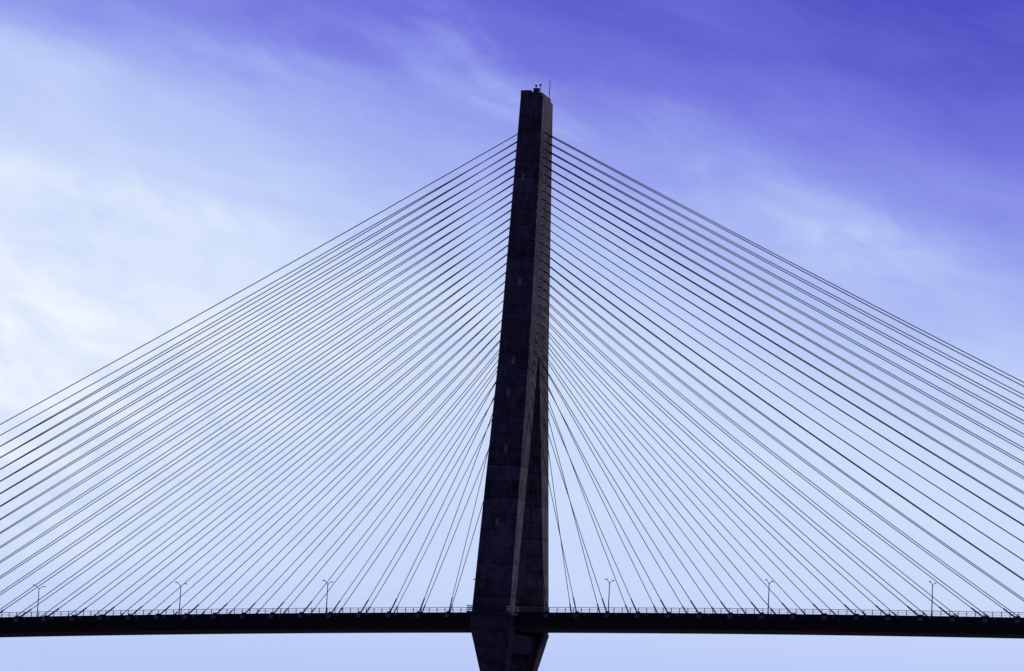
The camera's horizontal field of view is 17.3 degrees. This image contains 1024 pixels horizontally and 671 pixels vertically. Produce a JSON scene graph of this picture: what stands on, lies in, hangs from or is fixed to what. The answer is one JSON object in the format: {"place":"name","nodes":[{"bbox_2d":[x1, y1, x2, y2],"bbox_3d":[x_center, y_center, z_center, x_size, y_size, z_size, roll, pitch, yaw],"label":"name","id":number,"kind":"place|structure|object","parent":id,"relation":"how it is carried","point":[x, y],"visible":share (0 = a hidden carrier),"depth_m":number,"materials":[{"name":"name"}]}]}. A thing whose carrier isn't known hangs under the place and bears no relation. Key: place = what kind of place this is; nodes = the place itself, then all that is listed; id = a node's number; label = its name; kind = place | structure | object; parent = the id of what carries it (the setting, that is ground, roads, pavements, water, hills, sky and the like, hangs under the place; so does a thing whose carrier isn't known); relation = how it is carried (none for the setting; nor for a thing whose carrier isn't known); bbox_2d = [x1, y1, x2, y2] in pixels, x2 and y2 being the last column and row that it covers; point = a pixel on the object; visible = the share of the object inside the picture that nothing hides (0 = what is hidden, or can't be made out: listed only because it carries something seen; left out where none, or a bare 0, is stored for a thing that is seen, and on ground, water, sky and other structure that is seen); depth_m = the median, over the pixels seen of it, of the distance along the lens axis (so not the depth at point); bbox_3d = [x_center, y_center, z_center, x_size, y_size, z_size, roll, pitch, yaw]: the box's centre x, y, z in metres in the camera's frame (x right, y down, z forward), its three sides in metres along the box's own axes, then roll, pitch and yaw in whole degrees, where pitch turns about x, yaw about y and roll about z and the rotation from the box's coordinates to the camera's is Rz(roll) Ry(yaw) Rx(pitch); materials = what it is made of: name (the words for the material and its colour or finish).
{"place":"outdoors","nodes":[
{"label":"outdoors","id":0,"kind":"place"},
{"bbox_2d":[0,0,1023,670],"label":"sky","id":1,"kind":"structure","parent":0,"point":[160,160],"materials":[{"name":"blue"}]},
{"label":"water","id":2,"kind":"structure","parent":0,"visible":0},
{"bbox_2d":[0,84,1023,670],"bbox_3d":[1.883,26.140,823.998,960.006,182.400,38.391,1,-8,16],"label":"cable stayed bridge","id":3,"kind":"structure","parent":2,"relation":"in","point":[510,622],"depth_m":821.26,"materials":[{"name":"concrete"}]},
{"bbox_2d":[33,584,45,615],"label":"street lamp","id":4,"kind":"object","parent":3,"relation":"on","point":[38,597],"visible":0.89,"depth_m":852.72,"materials":[{"name":"metal"}]},
{"bbox_2d":[175,582,186,613],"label":"street lamp","id":5,"kind":"object","parent":3,"relation":"on","point":[180,595],"visible":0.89,"depth_m":842.20,"materials":[{"name":"metal"}]},
{"bbox_2d":[322,580,332,612],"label":"street lamp","id":6,"kind":"object","parent":3,"relation":"on","point":[327,594],"visible":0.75,"depth_m":831.69,"materials":[{"name":"metal"}]},
{"bbox_2d":[605,579,614,611],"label":"street lamp","id":7,"kind":"object","parent":3,"relation":"on","point":[609,592],"visible":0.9,"depth_m":812.26,"materials":[{"name":"metal"}]},
{"bbox_2d":[765,579,773,613],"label":"street lamp","id":8,"kind":"object","parent":3,"relation":"on","point":[768,596],"visible":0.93,"depth_m":801.29,"materials":[{"name":"metal"}]},
{"bbox_2d":[929,581,935,615],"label":"street lamp","id":9,"kind":"object","parent":3,"relation":"on","point":[932,597],"visible":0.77,"depth_m":790.66,"materials":[{"name":"metal"}]}
]}

